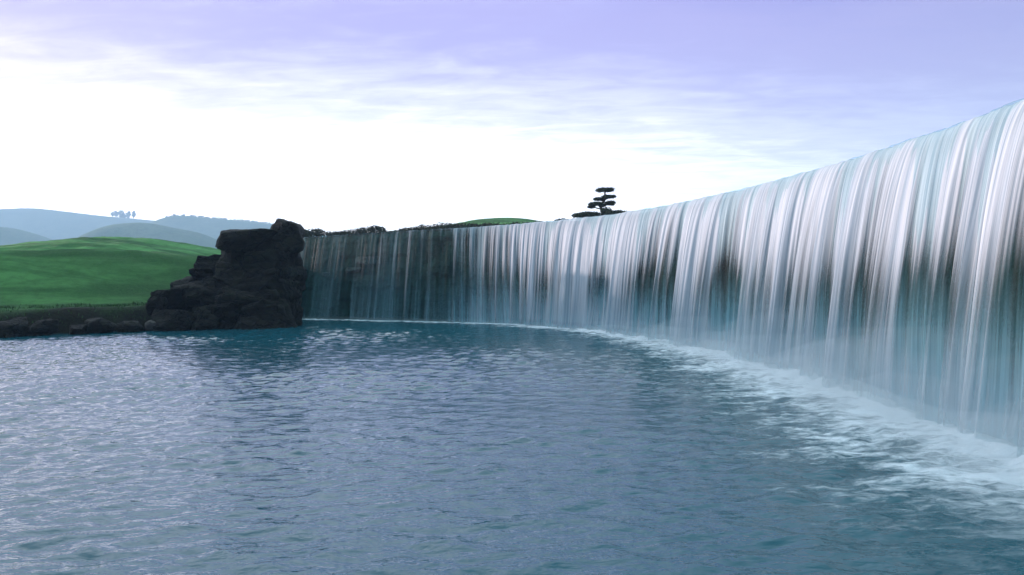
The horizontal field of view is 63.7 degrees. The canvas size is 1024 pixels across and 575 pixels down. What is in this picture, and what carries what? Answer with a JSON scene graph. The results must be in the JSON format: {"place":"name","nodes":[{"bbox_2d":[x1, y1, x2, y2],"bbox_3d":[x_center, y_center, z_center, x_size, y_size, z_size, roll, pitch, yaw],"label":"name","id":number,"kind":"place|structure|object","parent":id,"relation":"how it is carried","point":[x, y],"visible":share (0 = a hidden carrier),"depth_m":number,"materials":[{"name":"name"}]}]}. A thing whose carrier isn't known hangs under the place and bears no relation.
{"place":"outdoors","nodes":[
{"label":"outdoors","id":0,"kind":"place"},
{"bbox_2d":[0,227,51,244],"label":"hill","id":1,"kind":"structure","parent":0,"point":[8,236],"depth_m":754.35,"materials":[{"name":"blue"}]},
{"bbox_2d":[0,208,153,239],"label":"hill","id":2,"kind":"structure","parent":0,"point":[52,224],"depth_m":1235.17,"materials":[{"name":"blue"}]},
{"bbox_2d":[79,223,216,248],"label":"hill","id":3,"kind":"structure","parent":0,"point":[145,230],"depth_m":600.30,"materials":[{"name":"blue"}]},
{"bbox_2d":[152,216,326,239],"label":"hill","id":4,"kind":"structure","parent":0,"point":[212,227],"depth_m":961.23,"materials":[{"name":"blue"}]},
{"bbox_2d":[0,218,537,333],"bbox_3d":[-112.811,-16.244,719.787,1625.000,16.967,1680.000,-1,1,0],"label":"ground","id":5,"kind":"structure","parent":0,"point":[103,270],"depth_m":37.48,"materials":[{"name":"green plant"}]},
{"bbox_2d":[28,318,58,335],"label":"rock","id":6,"kind":"object","parent":5,"relation":"on","point":[50,326],"visible":0.88,"depth_m":25.60,"materials":[{"name":"grey stone"}]},
{"bbox_2d":[0,299,147,322],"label":"grass","id":7,"kind":"structure","parent":5,"relation":"on","point":[94,306],"depth_m":28.70,"materials":[{"name":"plant"}]},
{"bbox_2d":[84,318,115,333],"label":"rock","id":8,"kind":"object","parent":5,"relation":"on","point":[98,325],"visible":0.83,"depth_m":26.21,"materials":[{"name":"grey stone"}]},
{"bbox_2d":[145,288,190,315],"bbox_3d":[-11.382,0.530,27.806,1.534,1.121,1.656,5,2,6],"label":"rock","id":9,"kind":"object","parent":5,"relation":"on","point":[173,296],"visible":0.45,"depth_m":27.20,"materials":[{"name":"grey stone"}]},
{"bbox_2d":[151,308,194,330],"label":"rock","id":10,"kind":"object","parent":5,"relation":"on","point":[173,320],"visible":0.75,"depth_m":26.81,"materials":[{"name":"grey stone"}]},
{"bbox_2d":[150,291,168,316],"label":"rock","id":11,"kind":"object","parent":10,"relation":"on","point":[163,303],"visible":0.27,"depth_m":27.04,"materials":[{"name":"grey stone"}]},
{"bbox_2d":[181,281,213,309],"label":"rock","id":12,"kind":"object","parent":5,"relation":"on","point":[193,295],"visible":0.41,"depth_m":27.21,"materials":[{"name":"grey stone"}]},
{"bbox_2d":[170,276,195,293],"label":"rock","id":13,"kind":"object","parent":12,"relation":"on","point":[175,284],"visible":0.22,"depth_m":27.79,"materials":[{"name":"grey stone"}]},
{"bbox_2d":[193,276,226,305],"bbox_3d":[-10.064,0.119,28.122,1.918,1.230,1.804,-3,1,-4],"label":"rock","id":14,"kind":"object","parent":12,"relation":"on","point":[212,284],"visible":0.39,"depth_m":27.47,"materials":[{"name":"grey stone"}]},
{"bbox_2d":[189,268,214,279],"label":"rock","id":15,"kind":"object","parent":14,"relation":"on","point":[194,275],"visible":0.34,"depth_m":27.86,"materials":[{"name":"grey stone"}]},
{"bbox_2d":[194,254,221,279],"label":"rock","id":16,"kind":"object","parent":14,"relation":"on","point":[210,261],"visible":0.44,"depth_m":27.99,"materials":[{"name":"grey stone"}]},
{"bbox_2d":[190,305,220,330],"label":"rock","id":17,"kind":"object","parent":5,"relation":"on","point":[205,317],"visible":0.44,"depth_m":26.97,"materials":[{"name":"grey stone"}]},
{"bbox_2d":[195,301,238,328],"bbox_3d":[-9.691,0.992,27.841,1.830,1.243,1.726,-6,0,16],"label":"rock","id":18,"kind":"object","parent":5,"relation":"on","point":[226,314],"visible":0.41,"depth_m":27.13,"materials":[{"name":"grey stone"}]},
{"bbox_2d":[304,228,326,237],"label":"shrub","id":19,"kind":"object","parent":5,"relation":"on","point":[315,233],"visible":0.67,"depth_m":41.14,"materials":[{"name":"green plant"}]},
{"bbox_2d":[322,230,347,236],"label":"shrub","id":20,"kind":"object","parent":5,"relation":"on","point":[332,234],"visible":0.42,"depth_m":40.92,"materials":[{"name":"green plant"}]},
{"bbox_2d":[336,228,369,235],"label":"shrub","id":21,"kind":"object","parent":5,"relation":"on","point":[350,233],"visible":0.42,"depth_m":40.47,"materials":[{"name":"green plant"}]},
{"bbox_2d":[355,225,388,234],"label":"shrub","id":22,"kind":"object","parent":5,"relation":"on","point":[371,229],"visible":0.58,"depth_m":40.12,"materials":[{"name":"green plant"}]},
{"bbox_2d":[374,230,397,233],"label":"shrub","id":23,"kind":"object","parent":5,"relation":"on","point":[384,232],"visible":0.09,"depth_m":39.85,"materials":[{"name":"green plant"}]},
{"bbox_2d":[392,227,426,232],"bbox_3d":[-5.012,-2.445,39.883,1.992,1.013,1.599,-1,1,0],"label":"shrub","id":24,"kind":"object","parent":5,"relation":"on","point":[402,230],"visible":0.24,"depth_m":39.37,"materials":[{"name":"green plant"}]},
{"bbox_2d":[407,224,436,231],"bbox_3d":[-4.111,-2.583,39.484,2.050,0.977,1.538,-1,1,0],"label":"shrub","id":25,"kind":"object","parent":5,"relation":"on","point":[423,228],"visible":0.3,"depth_m":39.22,"materials":[{"name":"green plant"}]},
{"bbox_2d":[427,221,456,230],"bbox_3d":[-3.140,-2.696,39.192,1.854,0.918,1.524,-1,1,0],"label":"shrub","id":26,"kind":"object","parent":5,"relation":"on","point":[444,225],"visible":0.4,"depth_m":38.89,"materials":[{"name":"green plant"}]},
{"bbox_2d":[443,222,481,229],"bbox_3d":[-2.227,-2.755,38.944,2.044,0.644,1.556,-1,1,0],"label":"shrub","id":27,"kind":"object","parent":5,"relation":"on","point":[461,225],"visible":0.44,"depth_m":38.60,"materials":[{"name":"green plant"}]},
{"bbox_2d":[499,222,525,224],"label":"shrub","id":28,"kind":"object","parent":5,"relation":"on","point":[511,223],"visible":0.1,"depth_m":38.02,"materials":[{"name":"green plant"}]},
{"bbox_2d":[571,210,600,217],"bbox_3d":[3.040,-2.407,33.196,1.352,1.361,1.059,-1,1,0],"label":"shrub","id":29,"kind":"object","parent":5,"relation":"on","point":[585,213],"visible":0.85,"depth_m":32.94,"materials":[{"name":"green plant"}]},
{"bbox_2d":[587,187,616,209],"bbox_3d":[3.726,-3.075,33.911,1.267,2.163,0.892,-1,1,0],"label":"pruned pine","id":30,"kind":"object","parent":5,"relation":"on","point":[603,199],"visible":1,"depth_m":33.84,"materials":[{"name":"green plant"}]},
{"bbox_2d":[600,207,611,215],"bbox_3d":[3.780,-2.489,32.957,0.549,1.524,0.546,-1,1,20],"label":"shrub","id":31,"kind":"object","parent":5,"relation":"on","point":[603,210],"visible":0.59,"depth_m":32.82,"materials":[{"name":"green plant"}]},
{"bbox_2d":[605,209,626,214],"bbox_3d":[4.131,-2.384,32.459,0.964,1.377,0.802,-1,1,0],"label":"shrub","id":32,"kind":"object","parent":5,"relation":"on","point":[610,212],"visible":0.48,"depth_m":32.26,"materials":[{"name":"green plant"}]},
{"bbox_2d":[300,186,1023,427],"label":"weir wall","id":33,"kind":"structure","parent":5,"relation":"on","point":[440,276],"depth_m":17.83,"materials":[{"name":"stone"}]},
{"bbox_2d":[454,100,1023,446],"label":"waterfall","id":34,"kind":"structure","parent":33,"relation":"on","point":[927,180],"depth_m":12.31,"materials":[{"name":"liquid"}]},
{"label":"rock","id":35,"kind":"object","parent":5,"relation":"on","visible":0},
{"bbox_2d":[215,228,275,251],"bbox_3d":[-8.930,-1.591,28.002,2.109,0.787,2.286,-2,1,0],"label":"rock","id":36,"kind":"object","parent":35,"relation":"on","point":[246,240],"visible":0.77,"depth_m":27.17,"materials":[{"name":"grey stone"}]},
{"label":"rock","id":37,"kind":"object","parent":5,"relation":"on","visible":0},
{"bbox_2d":[253,240,306,280],"bbox_3d":[-8.096,-0.922,28.644,1.424,1.734,2.137,-7,-1,20],"label":"rock","id":38,"kind":"object","parent":37,"relation":"on","point":[286,259],"visible":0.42,"depth_m":27.90,"materials":[{"name":"grey stone"}]},
{"bbox_2d":[270,218,304,252],"bbox_3d":[-7.749,-1.742,28.439,1.212,1.208,1.676,5,-1,-17],"label":"rock","id":39,"kind":"object","parent":38,"relation":"on","point":[288,236],"visible":0.83,"depth_m":27.82,"materials":[{"name":"grey stone"}]},
{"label":"rock","id":40,"kind":"object","parent":37,"relation":"on","visible":0},
{"bbox_2d":[218,250,242,268],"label":"rock","id":41,"kind":"object","parent":40,"relation":"on","point":[232,258],"visible":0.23,"depth_m":27.68,"materials":[{"name":"grey stone"}]},
{"bbox_2d":[303,227,488,238],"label":"pond water","id":42,"kind":"structure","parent":0,"point":[387,233],"depth_m":31.86,"materials":[{"name":"teal liquid"}]},
{"bbox_2d":[471,222,499,226],"bbox_3d":[-1.093,-2.809,38.591,1.783,0.496,1.469,-1,1,-18],"label":"shrub","id":43,"kind":"object","parent":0,"point":[487,224],"visible":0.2,"depth_m":38.24,"materials":[{"name":"green plant"}]},
{"bbox_2d":[0,319,1023,574],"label":"pool water","id":44,"kind":"structure","parent":0,"point":[362,447],"depth_m":7.40,"materials":[{"name":"teal liquid"}]},
{"bbox_2d":[0,317,28,337],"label":"rock","id":45,"kind":"object","parent":44,"relation":"in","point":[17,327],"visible":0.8,"depth_m":25.20,"materials":[{"name":"grey stone"}]},
{"bbox_2d":[69,324,86,334],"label":"rock","id":46,"kind":"object","parent":44,"relation":"in","point":[78,329],"visible":0.85,"depth_m":25.88,"materials":[{"name":"grey stone"}]},
{"bbox_2d":[113,321,145,332],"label":"rock","id":47,"kind":"object","parent":44,"relation":"in","point":[128,326],"visible":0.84,"depth_m":26.47,"materials":[{"name":"grey stone"}]},
{"bbox_2d":[144,320,158,330],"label":"rock","id":48,"kind":"object","parent":44,"relation":"in","point":[149,325],"visible":0.56,"depth_m":26.81,"materials":[{"name":"grey stone"}]},
{"bbox_2d":[234,315,270,329],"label":"rock","id":49,"kind":"object","parent":44,"relation":"in","point":[243,322],"visible":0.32,"depth_m":26.94,"materials":[{"name":"grey stone"}]},
{"bbox_2d":[241,299,297,328],"bbox_3d":[-8.253,0.971,27.938,1.865,1.414,2.063,-4,2,-16],"label":"rock","id":50,"kind":"object","parent":49,"relation":"on","point":[276,314],"visible":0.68,"depth_m":27.08,"materials":[{"name":"grey stone"}]},
{"bbox_2d":[221,285,245,304],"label":"rock","id":51,"kind":"object","parent":50,"relation":"on","point":[225,289],"visible":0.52,"depth_m":27.31,"materials":[{"name":"grey stone"}]},
{"bbox_2d":[278,265,304,304],"bbox_3d":[-7.964,0.319,28.618,1.243,2.377,2.044,-1,1,15],"label":"rock","id":52,"kind":"object","parent":44,"relation":"in","point":[289,270],"visible":0.35,"depth_m":28.12,"materials":[{"name":"grey stone"}]},
{"bbox_2d":[294,253,307,291],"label":"rock","id":53,"kind":"object","parent":52,"relation":"on","point":[299,262],"visible":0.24,"depth_m":29.10,"materials":[{"name":"grey stone"}]},
{"bbox_2d":[291,303,302,325],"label":"rock","id":54,"kind":"object","parent":44,"relation":"in","point":[297,310],"visible":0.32,"depth_m":28.37,"materials":[{"name":"grey stone"}]},
{"bbox_2d":[0,0,1023,235],"label":"sky","id":55,"kind":"structure","parent":0,"point":[337,115],"materials":[{"name":"white"}]}
]}

